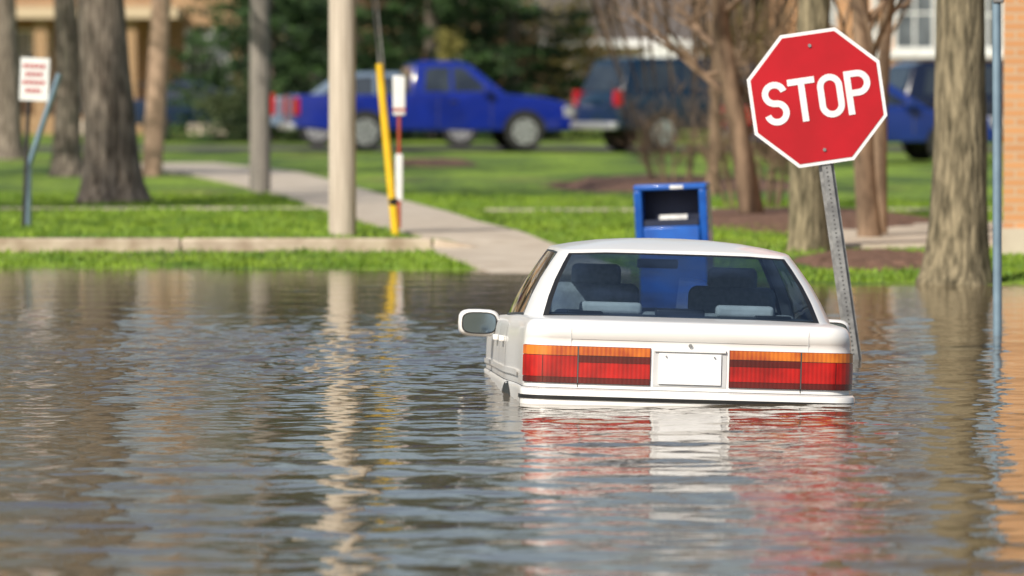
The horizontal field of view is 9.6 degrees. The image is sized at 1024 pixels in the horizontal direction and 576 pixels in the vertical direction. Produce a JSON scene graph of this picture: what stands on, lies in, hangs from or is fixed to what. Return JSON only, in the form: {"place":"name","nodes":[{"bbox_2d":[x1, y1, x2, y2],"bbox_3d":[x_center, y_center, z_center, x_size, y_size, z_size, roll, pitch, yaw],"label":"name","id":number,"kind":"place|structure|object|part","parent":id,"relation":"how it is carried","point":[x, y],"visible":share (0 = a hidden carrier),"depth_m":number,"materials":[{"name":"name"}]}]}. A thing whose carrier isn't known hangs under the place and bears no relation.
{"place":"outdoors","nodes":[
{"label":"outdoors","id":0,"kind":"place"},
{"bbox_2d":[49,83,146,114],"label":"porch railing","id":1,"kind":"object","parent":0,"point":[137,84],"visible":0.09,"depth_m":162.46,"materials":[{"name":"white wood"}]},
{"bbox_2d":[0,207,314,209],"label":"sidewalk","id":2,"kind":"structure","parent":0,"point":[161,208],"depth_m":68.14,"materials":[{"name":"concrete"}]},
{"bbox_2d":[140,163,625,272],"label":"sidewalk","id":3,"kind":"structure","parent":0,"point":[499,249],"depth_m":61.11,"materials":[{"name":"concrete"}]},
{"bbox_2d":[0,268,1023,575],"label":"flood water","id":4,"kind":"structure","parent":0,"point":[252,422],"depth_m":26.47,"materials":[{"name":"liquid"}]},
{"bbox_2d":[0,129,1023,284],"bbox_3d":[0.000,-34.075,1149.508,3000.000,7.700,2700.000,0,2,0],"label":"ground","id":5,"kind":"structure","parent":0,"point":[521,172],"depth_m":93.22,"materials":[{"name":"green plant"}]},
{"bbox_2d":[0,0,28,158],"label":"tree","id":6,"kind":"object","parent":5,"relation":"on","point":[12,145],"visible":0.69,"depth_m":111.28,"materials":[{"name":"brown plant"}]},
{"bbox_2d":[19,54,49,227],"bbox_3d":[-4.706,-1.284,59.482,0.285,2.020,0.062,2,2,0],"label":"parking sign","id":7,"kind":"object","parent":5,"relation":"on","point":[34,79],"visible":0.98,"depth_m":59.43,"materials":[{"name":"metal"}]},
{"bbox_2d":[34,19,47,114],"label":"porch column","id":8,"kind":"structure","parent":5,"relation":"on","point":[40,38],"depth_m":162.32,"materials":[{"name":"beige wood"}]},
{"bbox_2d":[26,73,61,225],"bbox_3d":[-4.665,-1.226,60.493,0.378,1.830,0.060,0,2,0],"label":"leaning sign post","id":9,"kind":"object","parent":5,"relation":"on","point":[45,116],"visible":0.73,"depth_m":60.47,"materials":[{"name":"grey metal"}]},
{"bbox_2d":[47,0,82,176],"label":"tree","id":10,"kind":"object","parent":5,"relation":"on","point":[66,158],"visible":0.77,"depth_m":91.23,"materials":[{"name":"brown plant"}]},
{"bbox_2d":[22,115,171,133],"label":"porch floor","id":11,"kind":"structure","parent":5,"relation":"on","point":[35,120],"depth_m":162.35,"materials":[{"name":"beige brick"}]},
{"bbox_2d":[75,0,154,203],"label":"tree","id":12,"kind":"object","parent":5,"relation":"on","point":[111,171],"visible":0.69,"depth_m":71.22,"materials":[{"name":"brown plant"}]},
{"bbox_2d":[126,19,136,98],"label":"porch column","id":13,"kind":"structure","parent":5,"relation":"on","point":[131,25],"depth_m":162.33,"materials":[{"name":"beige wood"}]},
{"bbox_2d":[16,0,249,132],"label":"walls","id":14,"kind":"structure","parent":5,"relation":"on","point":[178,27],"depth_m":164.86,"materials":[{"name":"beige brick"}]},
{"bbox_2d":[17,29,50,86],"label":"window frame","id":15,"kind":"object","parent":14,"relation":"attached to","point":[49,39],"visible":0.17,"depth_m":164.81,"materials":[{"name":"beige wood"}]},
{"bbox_2d":[17,32,33,72],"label":"window glass","id":16,"kind":"object","parent":15,"relation":"in","point":[24,44],"visible":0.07,"depth_m":164.84,"materials":[{"name":"grey glass"}]},
{"bbox_2d":[16,7,182,18],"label":"porch roof","id":17,"kind":"structure","parent":14,"relation":"attached to","point":[48,12],"depth_m":161.94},
{"bbox_2d":[185,29,230,84],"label":"window frame","id":18,"kind":"object","parent":14,"relation":"attached to","point":[186,46],"visible":0.22,"depth_m":164.81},
{"bbox_2d":[188,32,227,82],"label":"window glass","id":19,"kind":"object","parent":18,"relation":"in","point":[196,49],"visible":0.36,"depth_m":164.85,"materials":[{"name":"grey glass"}]},
{"bbox_2d":[142,0,170,175],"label":"utility pole","id":20,"kind":"object","parent":5,"relation":"on","point":[154,126],"visible":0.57,"depth_m":91.41,"materials":[{"name":"beige wood"}]},
{"bbox_2d":[134,81,247,133],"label":"parked car","id":21,"kind":"object","parent":5,"relation":"on","point":[140,105],"visible":0.06,"depth_m":149.12,"materials":[{"name":"paint"}]},
{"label":"side window","id":22,"kind":"part","parent":21,"relation":"part of","materials":[{"name":"grey glass"}]},
{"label":"side window","id":23,"kind":"part","parent":21,"relation":"part of","materials":[{"name":"grey glass"}]},
{"bbox_2d":[187,125,225,132],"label":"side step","id":24,"kind":"object","parent":5,"relation":"on","point":[199,128],"visible":0.07,"depth_m":162.85,"materials":[{"name":"concrete"}]},
{"bbox_2d":[0,238,477,251],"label":"kerb","id":25,"kind":"structure","parent":5,"relation":"on","point":[172,244],"depth_m":55.00,"materials":[{"name":"concrete"}]},
{"bbox_2d":[249,0,270,193],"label":"utility pole","id":26,"kind":"object","parent":5,"relation":"on","point":[259,125],"visible":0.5,"depth_m":77.35,"materials":[{"name":"grey wood"}]},
{"bbox_2d":[164,0,377,142],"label":"spruce tree","id":27,"kind":"object","parent":5,"relation":"on","point":[315,9],"visible":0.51,"depth_m":142.31,"materials":[{"name":"green plant"}]},
{"bbox_2d":[203,0,478,139],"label":"spruce tree","id":28,"kind":"object","parent":5,"relation":"on","point":[444,23],"visible":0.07,"depth_m":149.40,"materials":[{"name":"green plant"}]},
{"bbox_2d":[329,0,355,236],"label":"utility pole","id":29,"kind":"object","parent":5,"relation":"on","point":[342,116],"visible":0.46,"depth_m":56.13,"materials":[{"name":"brown wood"}]},
{"bbox_2d":[372,0,399,235],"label":"guy wire","id":30,"kind":"object","parent":5,"relation":"on","point":[386,141],"visible":0.85,"depth_m":56.49,"materials":[{"name":"metal"}]},
{"bbox_2d":[393,76,405,227],"bbox_3d":[-1.083,-1.187,58.317,0.124,1.700,0.045,0,2,0],"label":"utility marker post","id":31,"kind":"object","parent":5,"relation":"on","point":[399,109],"visible":0.89,"depth_m":58.29,"materials":[{"name":"white plastic"}]},
{"bbox_2d":[279,0,532,83],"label":"background trees","id":32,"kind":"object","parent":5,"relation":"on","point":[396,28],"visible":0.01,"depth_m":198.30,"materials":[{"name":"green plant"}]},
{"bbox_2d":[393,158,477,166],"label":"mulch bed","id":33,"kind":"object","parent":5,"relation":"on","point":[432,162],"visible":0.86,"depth_m":102.24,"materials":[{"name":"brown soil"}]},
{"bbox_2d":[325,0,547,141],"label":"spruce tree","id":34,"kind":"object","parent":5,"relation":"on","point":[434,10],"visible":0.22,"depth_m":145.48,"materials":[{"name":"green plant"}]},
{"bbox_2d":[0,189,1023,282],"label":"grass","id":35,"kind":"structure","parent":5,"relation":"on","point":[557,224],"depth_m":59.15,"materials":[{"name":"green plant"}]},
{"bbox_2d":[275,0,768,131],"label":"background bushes","id":36,"kind":"object","parent":5,"relation":"on","point":[687,40],"visible":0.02,"depth_m":173.27,"materials":[{"name":"plant"}]},
{"bbox_2d":[278,0,767,94],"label":"distant treeline","id":37,"kind":"object","parent":5,"relation":"on","point":[366,3],"depth_m":266.86,"materials":[{"name":"green plant"}]},
{"bbox_2d":[415,0,639,139],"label":"spruce tree","id":38,"kind":"object","parent":5,"relation":"on","point":[511,34],"visible":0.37,"depth_m":151.40,"materials":[{"name":"green plant"}]},
{"bbox_2d":[168,68,1002,143],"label":"hedge","id":39,"kind":"object","parent":5,"relation":"on","point":[219,105],"visible":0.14,"depth_m":140.61,"materials":[{"name":"green plant"}]},
{"bbox_2d":[433,0,769,131],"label":"flowering bush","id":40,"kind":"object","parent":5,"relation":"on","point":[450,42],"visible":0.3,"depth_m":159.51,"materials":[{"name":"green plant"}]},
{"bbox_2d":[550,46,709,121],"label":"walls","id":41,"kind":"structure","parent":5,"relation":"on","point":[634,51],"depth_m":184.86,"materials":[{"name":"beige"}]},
{"bbox_2d":[537,0,751,41],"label":"roof","id":42,"kind":"structure","parent":41,"relation":"on","point":[631,33],"depth_m":185.44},
{"bbox_2d":[541,40,742,45],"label":"fascia","id":43,"kind":"structure","parent":42,"relation":"attached to","point":[635,43],"depth_m":184.42,"materials":[{"name":"white wood"}]},
{"bbox_2d":[639,36,701,57],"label":"porch pediment","id":44,"kind":"structure","parent":41,"relation":"attached to","point":[657,52],"depth_m":182.86,"materials":[{"name":"white paint"}]},
{"bbox_2d":[458,238,854,405],"bbox_3d":[0.777,0.441,32.286,2.114,1.415,4.695,2,1,-3],"label":"sedan car","id":45,"kind":"object","parent":5,"relation":"on","point":[596,334],"visible":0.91,"depth_m":30.09,"materials":[{"name":"white paint"}]},
{"bbox_2d":[541,175,788,191],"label":"mulch bed","id":46,"kind":"object","parent":5,"relation":"on","point":[611,184],"visible":0.55,"depth_m":82.04,"materials":[{"name":"brown soil"}]},
{"bbox_2d":[633,182,713,291],"bbox_3d":[1.250,-0.074,46.017,0.550,1.438,0.675,-2,2,7],"label":"newspaper box","id":47,"kind":"object","parent":5,"relation":"on","point":[676,210],"visible":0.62,"depth_m":45.76,"materials":[{"name":"metal"}]},
{"bbox_2d":[589,0,797,212],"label":"tree","id":48,"kind":"object","parent":5,"relation":"on","point":[731,89],"visible":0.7,"depth_m":62.91,"materials":[{"name":"brown plant"}]},
{"bbox_2d":[591,0,911,207],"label":"bare shrub","id":49,"kind":"object","parent":5,"relation":"on","point":[782,162],"visible":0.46,"depth_m":81.18,"materials":[{"name":"brown plant"}]},
{"bbox_2d":[690,0,840,194],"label":"tree","id":50,"kind":"object","parent":5,"relation":"on","point":[710,178],"visible":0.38,"depth_m":77.91,"materials":[{"name":"brown plant"}]},
{"bbox_2d":[787,0,830,251],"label":"tree","id":51,"kind":"object","parent":5,"relation":"on","point":[807,227],"visible":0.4,"depth_m":52.85,"materials":[{"name":"brown plant"}]},
{"bbox_2d":[747,27,886,359],"bbox_3d":[1.887,-0.081,34.689,0.765,2.798,0.056,-8,2,0],"label":"stop sign","id":52,"kind":"object","parent":5,"relation":"on","point":[816,97],"visible":0.97,"depth_m":34.63,"materials":[{"name":"metal"}]},
{"bbox_2d":[712,207,928,233],"bbox_3d":[3.006,-0.728,63.003,3.420,0.120,10.238,0,2,0],"label":"mulch bed","id":53,"kind":"object","parent":5,"relation":"on","point":[778,217],"visible":0.41,"depth_m":60.95,"materials":[{"name":"brown soil"}]},
{"bbox_2d":[793,248,923,270],"bbox_3d":[3.088,-0.242,51.256,1.566,0.133,3.642,0,2,0],"label":"mulch bed","id":54,"kind":"object","parent":5,"relation":"on","point":[873,258],"visible":0.62,"depth_m":50.63,"materials":[{"name":"brown soil"}]},
{"bbox_2d":[721,84,1002,161],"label":"parked car","id":55,"kind":"object","parent":5,"relation":"on","point":[910,123],"visible":0.24,"depth_m":105.77,"materials":[{"name":"paint"}]},
{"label":"side window","id":56,"kind":"part","parent":55,"relation":"part of","materials":[{"name":"blue glass"}]},
{"bbox_2d":[829,0,902,233],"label":"tree","id":57,"kind":"object","parent":5,"relation":"on","point":[880,141],"visible":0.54,"depth_m":56.93,"materials":[{"name":"brown plant"}]},
{"bbox_2d":[872,0,876,57],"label":"downpipe","id":58,"kind":"object","parent":5,"relation":"on","point":[874,5],"visible":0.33,"depth_m":149.67,"materials":[{"name":"white metal"}]},
{"bbox_2d":[845,0,911,236],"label":"tree","id":59,"kind":"object","parent":5,"relation":"on","point":[868,222],"visible":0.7,"depth_m":55.90,"materials":[{"name":"brown plant"}]},
{"bbox_2d":[770,0,1003,65],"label":"walls","id":60,"kind":"structure","parent":5,"relation":"on","point":[843,6],"depth_m":149.87,"materials":[{"name":"orange brick"}]},
{"bbox_2d":[830,0,835,27],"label":"window frame","id":61,"kind":"object","parent":60,"relation":"attached to","point":[833,14],"visible":0.13,"depth_m":149.79,"materials":[{"name":"white wood"}]},
{"bbox_2d":[893,0,935,50],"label":"window frame","id":62,"kind":"object","parent":60,"relation":"attached to","point":[914,12],"visible":0.88,"depth_m":149.80,"materials":[{"name":"white wood"}]},
{"bbox_2d":[896,0,932,47],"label":"window glass","id":63,"kind":"object","parent":62,"relation":"in","point":[923,37],"visible":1,"depth_m":149.84,"materials":[{"name":"grey glass"}]},
{"bbox_2d":[877,51,1003,57],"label":"belt course","id":64,"kind":"object","parent":60,"relation":"attached to","point":[914,54],"depth_m":149.77,"materials":[{"name":"white wood"}]},
{"bbox_2d":[985,0,1003,50],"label":"window frame","id":65,"kind":"object","parent":60,"relation":"attached to","point":[1002,31],"visible":0.42,"depth_m":149.80,"materials":[{"name":"white wood"}]},
{"bbox_2d":[985,0,991,47],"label":"window glass","id":66,"kind":"object","parent":65,"relation":"in","point":[989,24],"visible":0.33,"depth_m":149.83,"materials":[{"name":"grey glass"}]},
{"bbox_2d":[889,61,1003,146],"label":"sport utility vehicle","id":67,"kind":"object","parent":5,"relation":"on","point":[914,79],"visible":0.02,"depth_m":109.88,"materials":[{"name":"paint"}]},
{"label":"side window","id":68,"kind":"part","parent":67,"relation":"part of","materials":[{"name":"grey glass"}]},
{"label":"side window","id":69,"kind":"part","parent":67,"relation":"part of","materials":[{"name":"glass"}]},
{"bbox_2d":[915,0,992,285],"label":"tree","id":70,"kind":"object","parent":5,"relation":"on","point":[957,251],"visible":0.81,"depth_m":47.40,"materials":[{"name":"brown plant"}]},
{"bbox_2d":[992,0,1003,335],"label":"sign pole","id":71,"kind":"object","parent":5,"relation":"on","point":[997,171],"visible":0.81,"depth_m":37.98,"materials":[{"name":"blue metal"}]},
{"bbox_2d":[1002,228,1023,253],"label":"foundation","id":72,"kind":"object","parent":5,"relation":"on","point":[1012,240],"depth_m":52.44,"materials":[{"name":"concrete"}]},
{"bbox_2d":[1003,0,1023,227],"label":"walls","id":73,"kind":"structure","parent":5,"relation":"on","point":[1013,146],"depth_m":52.47,"materials":[{"name":"orange brick"}]},
{"bbox_2d":[29,146,1002,150],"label":"road","id":74,"kind":"structure","parent":0,"point":[403,148],"depth_m":127.90,"materials":[{"name":"grey asphalt"}]},
{"bbox_2d":[270,72,477,146],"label":"parked car","id":75,"kind":"object","parent":74,"relation":"on","point":[366,82],"visible":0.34,"depth_m":131.07,"materials":[{"name":"paint"}]},
{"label":"side window","id":76,"kind":"part","parent":75,"relation":"part of","materials":[{"name":"grey glass"}]},
{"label":"side window","id":77,"kind":"part","parent":75,"relation":"part of","materials":[{"name":"grey glass"}]},
{"bbox_2d":[278,61,576,150],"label":"pickup truck","id":78,"kind":"object","parent":74,"relation":"on","point":[450,96],"visible":0.83,"depth_m":123.36,"materials":[{"name":"paint"}]},
{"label":"side window","id":79,"kind":"part","parent":78,"relation":"part of","materials":[{"name":"grey glass"}]},
{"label":"side window","id":80,"kind":"part","parent":78,"relation":"part of","materials":[{"name":"grey glass"}]},
{"bbox_2d":[570,57,754,151],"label":"sport utility vehicle","id":81,"kind":"object","parent":74,"relation":"on","point":[595,98],"visible":0.4,"depth_m":122.29,"materials":[{"name":"paint"}]},
{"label":"side window","id":82,"kind":"part","parent":81,"relation":"part of","materials":[{"name":"glass"}]},
{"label":"side window","id":83,"kind":"part","parent":81,"relation":"part of","materials":[{"name":"glass"}]},
{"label":"side window","id":84,"kind":"part","parent":81,"relation":"part of","materials":[{"name":"grey glass"}]},
{"bbox_2d":[281,0,768,83],"label":"sky","id":85,"kind":"structure","parent":0,"point":[530,0],"materials":[{"name":"white"}]},
{"bbox_2d":[485,208,1002,211],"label":"sidewalk","id":86,"kind":"structure","parent":0,"point":[586,209],"depth_m":68.23,"materials":[{"name":"concrete"}]},
{"bbox_2d":[843,222,1002,247],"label":"sidewalk","id":87,"kind":"structure","parent":0,"point":[915,234],"depth_m":55.39,"materials":[{"name":"concrete"}]}
]}

